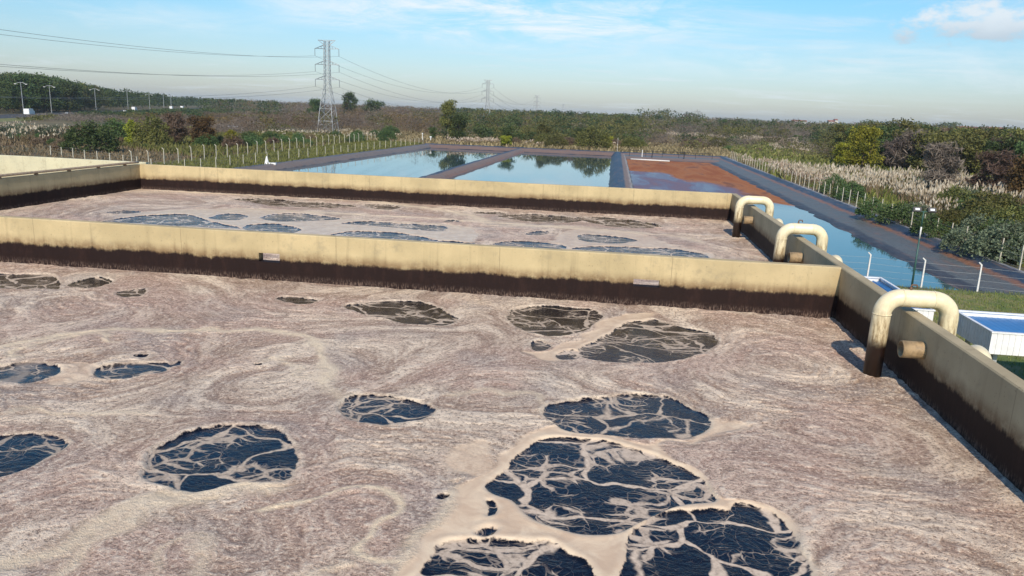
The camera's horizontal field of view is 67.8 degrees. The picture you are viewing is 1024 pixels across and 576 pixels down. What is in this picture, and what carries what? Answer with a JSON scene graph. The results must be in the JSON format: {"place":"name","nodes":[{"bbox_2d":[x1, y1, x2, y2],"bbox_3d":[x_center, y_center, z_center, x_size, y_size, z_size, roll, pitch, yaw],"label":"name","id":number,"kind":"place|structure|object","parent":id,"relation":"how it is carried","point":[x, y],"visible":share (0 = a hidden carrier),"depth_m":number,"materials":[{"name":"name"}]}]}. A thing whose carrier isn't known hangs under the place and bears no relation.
{"place":"outdoors","nodes":[
{"label":"outdoors","id":0,"kind":"place"},
{"bbox_2d":[0,120,72,144],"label":"pampas grass","id":1,"kind":"structure","parent":0,"point":[14,133],"depth_m":157.29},
{"bbox_2d":[0,107,221,117],"bbox_3d":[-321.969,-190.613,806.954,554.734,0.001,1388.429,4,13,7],"label":"road","id":2,"kind":"structure","parent":0,"point":[9,115],"depth_m":308.75,"materials":[{"name":"asphalt"}]},
{"bbox_2d":[0,125,362,162],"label":"grass","id":3,"kind":"structure","parent":0,"point":[45,149],"depth_m":128.24,"materials":[{"name":"plant"}]},
{"bbox_2d":[116,130,376,157],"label":"grass","id":4,"kind":"structure","parent":0,"point":[183,144],"depth_m":152.09,"materials":[{"name":"beige plant"}]},
{"bbox_2d":[150,139,422,167],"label":"grass","id":5,"kind":"structure","parent":0,"point":[313,151],"depth_m":141.73,"materials":[{"name":"green plant"}]},
{"bbox_2d":[258,128,400,136],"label":"pampas grass","id":6,"kind":"structure","parent":0,"point":[343,131],"depth_m":242.95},
{"bbox_2d":[234,143,434,169],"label":"pond bank","id":7,"kind":"structure","parent":0,"point":[306,162],"depth_m":138.81,"materials":[{"name":"concrete"}]},
{"bbox_2d":[0,189,772,285],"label":"water","id":8,"kind":"structure","parent":0,"point":[683,237],"depth_m":29.76,"materials":[{"name":"liquid"}]},
{"bbox_2d":[732,195,773,237],"bbox_3d":[9.203,-1.939,29.289,1.455,3.212,0.324,4,13,7],"label":"arched pipe","id":9,"kind":"object","parent":8,"relation":"in","point":[767,202],"visible":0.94,"depth_m":28.92,"materials":[{"name":"metal"}]},
{"bbox_2d":[773,220,827,262],"bbox_3d":[8.204,-0.317,21.932,1.455,3.310,0.324,4,13,7],"label":"arched pipe","id":10,"kind":"object","parent":8,"relation":"in","point":[818,232],"visible":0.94,"depth_m":21.54,"materials":[{"name":"metal"}]},
{"bbox_2d":[276,148,506,177],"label":"water","id":11,"kind":"structure","parent":0,"point":[419,163],"depth_m":139.76,"materials":[{"name":"teal liquid"}]},
{"bbox_2d":[419,148,523,178],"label":"pond bank","id":12,"kind":"structure","parent":0,"point":[455,170],"depth_m":134.14,"materials":[{"name":"concrete"}]},
{"bbox_2d":[445,136,500,144],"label":"pampas grass","id":13,"kind":"structure","parent":0,"point":[470,139],"depth_m":215.97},
{"bbox_2d":[0,262,1023,575],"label":"water","id":14,"kind":"structure","parent":0,"point":[168,424],"depth_m":10.37,"materials":[{"name":"liquid"}]},
{"bbox_2d":[863,284,958,377],"bbox_3d":[7.086,1.550,13.715,1.455,3.310,0.324,4,13,7],"label":"arched pipe","id":15,"kind":"object","parent":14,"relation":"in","point":[942,304],"visible":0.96,"depth_m":13.37,"materials":[{"name":"metal"}]},
{"bbox_2d":[0,103,1023,290],"bbox_3d":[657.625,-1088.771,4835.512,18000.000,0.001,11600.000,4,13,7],"label":"ground","id":16,"kind":"structure","parent":0,"point":[115,108],"depth_m":237.71,"materials":[{"name":"plant"}]},
{"bbox_2d":[6,80,34,109],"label":"evergreen tree","id":17,"kind":"object","parent":16,"relation":"on","point":[16,104],"visible":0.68,"depth_m":348.02,"materials":[{"name":"green plant"}]},
{"bbox_2d":[5,72,36,112],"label":"evergreen tree","id":18,"kind":"object","parent":16,"relation":"on","point":[15,78],"visible":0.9,"depth_m":347.93,"materials":[{"name":"green plant"}]},
{"bbox_2d":[32,82,53,112],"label":"evergreen tree","id":19,"kind":"object","parent":16,"relation":"on","point":[39,95],"visible":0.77,"depth_m":373.73,"materials":[{"name":"green plant"}]},
{"bbox_2d":[26,72,63,112],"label":"evergreen tree","id":20,"kind":"object","parent":16,"relation":"on","point":[53,90],"visible":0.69,"depth_m":375.88,"materials":[{"name":"green plant"}]},
{"bbox_2d":[0,164,140,209],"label":"basin wall","id":21,"kind":"structure","parent":16,"relation":"on","point":[27,190],"depth_m":32.20,"materials":[{"name":"paint"}]},
{"bbox_2d":[0,161,138,178],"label":"handrail pipe","id":22,"kind":"object","parent":21,"relation":"on","point":[60,169],"visible":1,"depth_m":32.09,"materials":[{"name":"metal"}]},
{"bbox_2d":[55,79,85,111],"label":"evergreen tree","id":23,"kind":"object","parent":16,"relation":"on","point":[71,90],"visible":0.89,"depth_m":408.63,"materials":[{"name":"green plant"}]},
{"bbox_2d":[0,155,148,176],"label":"basin wall","id":24,"kind":"structure","parent":16,"relation":"on","point":[12,164],"depth_m":38.76,"materials":[{"name":"paint"}]},
{"bbox_2d":[58,118,120,152],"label":"round bush","id":25,"kind":"object","parent":16,"relation":"on","point":[90,129],"visible":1,"depth_m":129.97,"materials":[{"name":"green plant"}]},
{"bbox_2d":[98,118,132,137],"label":"round bush","id":26,"kind":"object","parent":16,"relation":"on","point":[118,131],"visible":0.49,"depth_m":160.43,"materials":[{"name":"green plant"}]},
{"bbox_2d":[122,119,140,142],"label":"poplar tree","id":27,"kind":"object","parent":16,"relation":"on","point":[130,124],"visible":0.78,"depth_m":152.40,"materials":[{"name":"green plant"}]},
{"bbox_2d":[131,113,173,145],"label":"round bush","id":28,"kind":"object","parent":16,"relation":"on","point":[152,133],"visible":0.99,"depth_m":151.99,"materials":[{"name":"green plant"}]},
{"bbox_2d":[162,109,190,141],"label":"bare tree","id":29,"kind":"object","parent":16,"relation":"on","point":[181,132],"visible":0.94,"depth_m":155.29,"materials":[{"name":"brown plant"}]},
{"bbox_2d":[186,114,217,141],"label":"rusty tree","id":30,"kind":"object","parent":16,"relation":"on","point":[201,124],"visible":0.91,"depth_m":154.99,"materials":[{"name":"orange plant"}]},
{"bbox_2d":[192,133,219,146],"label":"round bush","id":31,"kind":"object","parent":16,"relation":"on","point":[206,141],"visible":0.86,"depth_m":153.58,"materials":[{"name":"green plant"}]},
{"bbox_2d":[220,134,246,147],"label":"dry bush","id":32,"kind":"object","parent":16,"relation":"on","point":[235,140],"visible":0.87,"depth_m":154.06,"materials":[{"name":"brown plant"}]},
{"bbox_2d":[129,133,371,163],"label":"fence","id":33,"kind":"object","parent":16,"relation":"on","point":[249,149],"visible":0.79,"depth_m":136.37,"materials":[{"name":"concrete"}]},
{"bbox_2d":[184,138,420,166],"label":"fence","id":34,"kind":"object","parent":16,"relation":"on","point":[285,153],"visible":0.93,"depth_m":125.32,"materials":[{"name":"concrete"}]},
{"bbox_2d":[306,97,322,113],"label":"evergreen tree","id":35,"kind":"object","parent":16,"relation":"on","point":[316,105],"visible":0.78,"depth_m":458.64,"materials":[{"name":"green plant"}]},
{"bbox_2d":[315,40,339,131],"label":"pylon","id":36,"kind":"object","parent":16,"relation":"on","point":[328,66],"visible":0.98,"depth_m":252.06,"materials":[{"name":"metal"}]},
{"bbox_2d":[340,92,357,114],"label":"evergreen tree","id":37,"kind":"object","parent":16,"relation":"on","point":[351,95],"visible":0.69,"depth_m":496.95,"materials":[{"name":"green plant"}]},
{"bbox_2d":[362,98,384,113],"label":"evergreen tree","id":38,"kind":"object","parent":16,"relation":"on","point":[374,102],"visible":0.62,"depth_m":530.36,"materials":[{"name":"green plant"}]},
{"bbox_2d":[0,216,840,317],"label":"basin wall","id":39,"kind":"structure","parent":16,"relation":"on","point":[781,288],"depth_m":18.66,"materials":[{"name":"paint"}]},
{"bbox_2d":[139,164,731,220],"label":"basin wall","id":40,"kind":"structure","parent":16,"relation":"on","point":[591,199],"depth_m":35.43,"materials":[{"name":"paint"}]},
{"bbox_2d":[439,99,457,139],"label":"eucalyptus tree","id":41,"kind":"object","parent":16,"relation":"on","point":[448,109],"visible":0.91,"depth_m":229.62,"materials":[{"name":"green plant"}]},
{"bbox_2d":[445,111,469,138],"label":"evergreen tree","id":42,"kind":"object","parent":16,"relation":"on","point":[459,121],"visible":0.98,"depth_m":228.86,"materials":[{"name":"green plant"}]},
{"bbox_2d":[11,100,950,154],"bbox_3d":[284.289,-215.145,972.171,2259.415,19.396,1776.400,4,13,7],"label":"woodland","id":43,"kind":"object","parent":16,"relation":"on","point":[76,117],"visible":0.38,"depth_m":303.67,"materials":[{"name":"plant"}]},
{"bbox_2d":[483,80,493,115],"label":"pylon","id":44,"kind":"object","parent":16,"relation":"on","point":[489,111],"visible":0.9,"depth_m":530.26,"materials":[{"name":"metal"}]},
{"bbox_2d":[0,64,536,109],"bbox_3d":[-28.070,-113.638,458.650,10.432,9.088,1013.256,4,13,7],"label":"power cable","id":45,"kind":"object","parent":44,"relation":"hanging from","point":[226,76],"visible":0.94,"depth_m":180.76,"materials":[{"name":"metal"}]},
{"bbox_2d":[0,72,1003,159],"bbox_3d":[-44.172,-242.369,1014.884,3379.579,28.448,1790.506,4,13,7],"label":"woodland","id":46,"kind":"object","parent":16,"relation":"on","point":[116,95],"visible":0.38,"depth_m":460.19,"materials":[{"name":"green plant"}]},
{"bbox_2d":[498,125,516,141],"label":"evergreen tree","id":47,"kind":"object","parent":16,"relation":"on","point":[507,131],"visible":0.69,"depth_m":212.66,"materials":[{"name":"green plant"}]},
{"bbox_2d":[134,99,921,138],"bbox_3d":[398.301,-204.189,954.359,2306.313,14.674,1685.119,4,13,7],"label":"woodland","id":48,"kind":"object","parent":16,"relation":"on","point":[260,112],"visible":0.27,"depth_m":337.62,"materials":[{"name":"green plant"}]},
{"bbox_2d":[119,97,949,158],"bbox_3d":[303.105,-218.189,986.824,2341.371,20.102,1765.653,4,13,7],"label":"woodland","id":49,"kind":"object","parent":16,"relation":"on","point":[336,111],"visible":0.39,"depth_m":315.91,"materials":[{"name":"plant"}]},
{"bbox_2d":[536,122,552,138],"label":"olive tree","id":50,"kind":"object","parent":16,"relation":"on","point":[542,128],"visible":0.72,"depth_m":238.98,"materials":[{"name":"green plant"}]},
{"bbox_2d":[543,134,568,146],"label":"round bush","id":51,"kind":"object","parent":16,"relation":"on","point":[551,141],"visible":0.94,"depth_m":211.68,"materials":[{"name":"green plant"}]},
{"bbox_2d":[570,124,612,149],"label":"round bush","id":52,"kind":"object","parent":16,"relation":"on","point":[600,137],"visible":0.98,"depth_m":211.44,"materials":[{"name":"green plant"}]},
{"bbox_2d":[621,136,642,147],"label":"round bush","id":53,"kind":"object","parent":16,"relation":"on","point":[631,143],"visible":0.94,"depth_m":221.51,"materials":[{"name":"green plant"}]},
{"bbox_2d":[820,177,846,193],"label":"leafy bush","id":54,"kind":"object","parent":16,"relation":"on","point":[833,186],"visible":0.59,"depth_m":104.50,"materials":[{"name":"green plant"}]},
{"bbox_2d":[832,142,852,164],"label":"willow tree","id":55,"kind":"object","parent":16,"relation":"on","point":[841,148],"visible":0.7,"depth_m":169.39,"materials":[{"name":"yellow plant"}]},
{"bbox_2d":[825,122,862,148],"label":"olive tree","id":56,"kind":"object","parent":16,"relation":"on","point":[838,127],"visible":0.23,"depth_m":231.62,"materials":[{"name":"green plant"}]},
{"bbox_2d":[834,180,866,201],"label":"leafy bush","id":57,"kind":"object","parent":16,"relation":"on","point":[861,189],"visible":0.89,"depth_m":96.40,"materials":[{"name":"green plant"}]},
{"bbox_2d":[844,125,885,168],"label":"willow tree","id":58,"kind":"object","parent":16,"relation":"on","point":[865,144],"visible":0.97,"depth_m":149.12,"materials":[{"name":"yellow plant"}]},
{"bbox_2d":[854,197,895,218],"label":"leafy bush","id":59,"kind":"object","parent":16,"relation":"on","point":[864,208],"visible":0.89,"depth_m":79.23,"materials":[{"name":"green plant"}]},
{"bbox_2d":[729,193,1023,493],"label":"basin wall","id":60,"kind":"structure","parent":16,"relation":"on","point":[972,396],"depth_m":11.99,"materials":[{"name":"paint"}]},
{"bbox_2d":[788,252,803,262],"bbox_3d":[7.798,-0.837,20.938,0.360,0.287,0.290,4,13,7],"label":"stub pipe","id":61,"kind":"object","parent":60,"relation":"attached to","point":[795,257],"visible":1,"depth_m":20.82,"materials":[{"name":"metal"}]},
{"bbox_2d":[897,340,926,358],"bbox_3d":[6.680,1.030,12.721,0.360,0.287,0.290,4,13,7],"label":"stub pipe","id":62,"kind":"object","parent":60,"relation":"attached to","point":[913,349],"visible":1,"depth_m":12.61,"materials":[{"name":"metal"}]},
{"bbox_2d":[730,152,1023,269],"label":"fence","id":63,"kind":"object","parent":16,"relation":"on","point":[1020,261],"visible":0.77,"depth_m":95.04,"materials":[{"name":"concrete"}]},
{"bbox_2d":[872,135,895,167],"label":"evergreen tree","id":64,"kind":"object","parent":16,"relation":"on","point":[880,150],"visible":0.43,"depth_m":162.55,"materials":[{"name":"green plant"}]},
{"bbox_2d":[876,122,903,154],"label":"evergreen tree","id":65,"kind":"object","parent":16,"relation":"on","point":[887,130],"visible":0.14,"depth_m":168.62,"materials":[{"name":"green plant"}]},
{"bbox_2d":[878,136,908,168],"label":"bare tree","id":66,"kind":"object","parent":16,"relation":"on","point":[890,146],"visible":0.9,"depth_m":159.38,"materials":[{"name":"grey plant"}]},
{"bbox_2d":[777,158,1023,206],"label":"pampas grass","id":67,"kind":"structure","parent":16,"relation":"on","point":[871,180],"depth_m":112.46,"materials":[{"name":"plant"}]},
{"bbox_2d":[874,201,929,227],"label":"leafy bush","id":68,"kind":"object","parent":16,"relation":"on","point":[895,212],"visible":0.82,"depth_m":74.93,"materials":[{"name":"green plant"}]},
{"bbox_2d":[888,117,929,133],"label":"olive tree","id":69,"kind":"object","parent":16,"relation":"on","point":[904,123],"visible":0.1,"depth_m":178.17,"materials":[{"name":"green plant"}]},
{"bbox_2d":[888,128,934,167],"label":"bare tree","id":70,"kind":"object","parent":16,"relation":"on","point":[907,135],"visible":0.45,"depth_m":157.31,"materials":[{"name":"grey plant"}]},
{"bbox_2d":[884,125,942,167],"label":"olive tree","id":71,"kind":"object","parent":16,"relation":"on","point":[900,134],"visible":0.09,"depth_m":162.19,"materials":[{"name":"green plant"}]},
{"bbox_2d":[904,129,953,171],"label":"olive tree","id":72,"kind":"object","parent":16,"relation":"on","point":[930,138],"visible":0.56,"depth_m":153.37,"materials":[{"name":"green plant"}]},
{"bbox_2d":[909,213,952,238],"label":"leafy bush","id":73,"kind":"object","parent":16,"relation":"on","point":[927,228],"visible":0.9,"depth_m":66.91,"materials":[{"name":"green plant"}]},
{"bbox_2d":[839,252,1022,291],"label":"fence","id":74,"kind":"object","parent":16,"relation":"on","point":[978,282],"visible":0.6,"depth_m":46.87,"materials":[{"name":"white concrete"}]},
{"bbox_2d":[918,139,965,186],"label":"bare tree","id":75,"kind":"object","parent":16,"relation":"on","point":[940,165],"visible":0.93,"depth_m":111.71,"materials":[{"name":"grey plant"}]},
{"bbox_2d":[928,206,963,233],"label":"round bush","id":76,"kind":"object","parent":16,"relation":"on","point":[946,215],"visible":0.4,"depth_m":70.49,"materials":[{"name":"green plant"}]},
{"bbox_2d":[932,184,974,208],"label":"round bush","id":77,"kind":"object","parent":16,"relation":"on","point":[956,190],"visible":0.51,"depth_m":88.77,"materials":[{"name":"green plant"}]},
{"bbox_2d":[938,224,982,253],"bbox_3d":[35.459,-3.824,59.992,3.390,2.487,3.417,-6,16,-33],"label":"leafy bush","id":78,"kind":"object","parent":16,"relation":"on","point":[957,239],"visible":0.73,"depth_m":59.91,"materials":[{"name":"green plant"}]},
{"bbox_2d":[945,131,986,172],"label":"olive tree","id":79,"kind":"object","parent":16,"relation":"on","point":[974,145],"visible":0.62,"depth_m":146.74,"materials":[{"name":"green plant"}]},
{"bbox_2d":[949,208,1000,245],"bbox_3d":[38.438,-4.833,62.794,4.875,3.549,4.837,-1,13,-13],"label":"leafy bush","id":80,"kind":"object","parent":16,"relation":"on","point":[966,222],"visible":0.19,"depth_m":62.59,"materials":[{"name":"green plant"}]},
{"bbox_2d":[951,204,1001,227],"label":"round bush","id":81,"kind":"object","parent":16,"relation":"on","point":[982,211],"visible":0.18,"depth_m":66.65,"materials":[{"name":"green plant"}]},
{"bbox_2d":[963,125,1003,140],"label":"olive tree","id":82,"kind":"object","parent":16,"relation":"on","point":[982,132],"visible":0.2,"depth_m":178.90,"materials":[{"name":"green plant"}]},
{"bbox_2d":[970,138,1002,173],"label":"evergreen tree","id":83,"kind":"object","parent":16,"relation":"on","point":[987,146],"visible":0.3,"depth_m":147.94,"materials":[{"name":"green plant"}]},
{"bbox_2d":[954,187,1023,218],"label":"round bush","id":84,"kind":"object","parent":16,"relation":"on","point":[996,199],"visible":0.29,"depth_m":71.54,"materials":[{"name":"green plant"}]},
{"bbox_2d":[956,218,1023,265],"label":"leafy bush","id":85,"kind":"object","parent":16,"relation":"on","point":[982,234],"visible":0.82,"depth_m":56.33,"materials":[{"name":"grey plant"}]},
{"bbox_2d":[964,147,1021,189],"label":"bare tree","id":86,"kind":"object","parent":16,"relation":"on","point":[991,167],"visible":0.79,"depth_m":109.27,"materials":[{"name":"brown plant"}]},
{"bbox_2d":[981,205,1023,225],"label":"round bush","id":87,"kind":"object","parent":16,"relation":"on","point":[1002,215],"visible":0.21,"depth_m":62.33,"materials":[{"name":"green plant"}]},
{"bbox_2d":[981,218,1023,261],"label":"leafy bush","id":88,"kind":"object","parent":16,"relation":"on","point":[1013,232],"visible":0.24,"depth_m":57.17,"materials":[{"name":"green plant"}]},
{"bbox_2d":[990,232,1023,264],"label":"leafy bush","id":89,"kind":"object","parent":16,"relation":"on","point":[1014,246],"visible":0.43,"depth_m":55.91,"materials":[{"name":"green plant"}]},
{"bbox_2d":[995,133,1020,169],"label":"evergreen tree","id":90,"kind":"object","parent":16,"relation":"on","point":[1010,143],"visible":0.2,"depth_m":145.41,"materials":[{"name":"green plant"}]},
{"bbox_2d":[998,154,1023,197],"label":"rusty tree","id":91,"kind":"object","parent":16,"relation":"on","point":[1017,183],"visible":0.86,"depth_m":100.11,"materials":[{"name":"orange plant"}]},
{"bbox_2d":[999,126,1023,156],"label":"olive tree","id":92,"kind":"object","parent":16,"relation":"on","point":[1016,132],"visible":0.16,"depth_m":147.73,"materials":[{"name":"green plant"}]},
{"bbox_2d":[1011,137,1023,174],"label":"evergreen tree","id":93,"kind":"object","parent":16,"relation":"on","point":[1019,149],"visible":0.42,"depth_m":137.72,"materials":[{"name":"green plant"}]},
{"bbox_2d":[0,0,1023,129],"label":"sky","id":94,"kind":"structure","parent":0,"point":[847,61],"materials":[{"name":"blue"}]},
{"bbox_2d":[447,152,610,186],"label":"water","id":95,"kind":"structure","parent":0,"point":[560,169],"depth_m":136.42,"materials":[{"name":"teal liquid"}]},
{"bbox_2d":[425,143,727,158],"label":"pond bank","id":96,"kind":"structure","parent":0,"point":[531,150],"depth_m":197.46,"materials":[{"name":"concrete"}]},
{"bbox_2d":[341,125,832,157],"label":"grass","id":97,"kind":"structure","parent":0,"point":[413,136],"depth_m":214.38,"materials":[{"name":"plant"}]},
{"bbox_2d":[609,151,633,187],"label":"pond bank","id":98,"kind":"structure","parent":0,"point":[620,175],"depth_m":128.13,"materials":[{"name":"concrete"}]},
{"bbox_2d":[625,155,718,162],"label":"pond bank","id":99,"kind":"structure","parent":0,"point":[699,160],"depth_m":184.10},
{"bbox_2d":[666,131,799,142],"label":"pampas grass","id":100,"kind":"structure","parent":0,"point":[695,134],"depth_m":342.34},
{"bbox_2d":[737,153,840,194],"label":"pampas grass","id":101,"kind":"structure","parent":0,"point":[798,179],"depth_m":130.56,"materials":[{"name":"plant"}]},
{"bbox_2d":[627,159,961,290],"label":"water","id":102,"kind":"structure","parent":0,"point":[705,177],"depth_m":91.78,"materials":[{"name":"teal liquid"}]},
{"bbox_2d":[710,139,994,187],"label":"grass","id":103,"kind":"structure","parent":0,"point":[806,159],"depth_m":185.17,"materials":[{"name":"beige plant"}]},
{"bbox_2d":[710,157,1023,293],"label":"pond bank","id":104,"kind":"structure","parent":0,"point":[896,240],"depth_m":67.46,"materials":[{"name":"concrete"}]},
{"bbox_2d":[736,156,1023,266],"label":"grass","id":105,"kind":"structure","parent":0,"point":[892,197],"depth_m":99.74,"materials":[{"name":"plant"}]},
{"bbox_2d":[913,188,961,216],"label":"pampas grass","id":106,"kind":"structure","parent":0,"point":[929,201],"depth_m":86.91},
{"bbox_2d":[893,283,1023,379],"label":"lawn","id":107,"kind":"structure","parent":0,"point":[999,356],"depth_m":42.55,"materials":[{"name":"plant"}]},
{"bbox_2d":[864,276,935,320],"bbox_3d":[13.632,1.543,31.753,4.850,3.150,5.960,4,13,7],"label":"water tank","id":108,"kind":"object","parent":107,"relation":"on","point":[884,284],"visible":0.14,"depth_m":32.43,"materials":[{"name":"white paint"}]},
{"bbox_2d":[908,207,936,289],"bbox_3d":[24.298,-2.355,45.584,1.300,4.980,0.351,4,13,7],"label":"floodlight pole","id":109,"kind":"object","parent":107,"relation":"on","point":[919,209],"visible":0.91,"depth_m":45.28,"materials":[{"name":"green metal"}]},
{"bbox_2d":[957,310,1023,361],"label":"water tank","id":110,"kind":"object","parent":107,"relation":"on","point":[994,334],"visible":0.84,"depth_m":26.73,"materials":[{"name":"white paint"}]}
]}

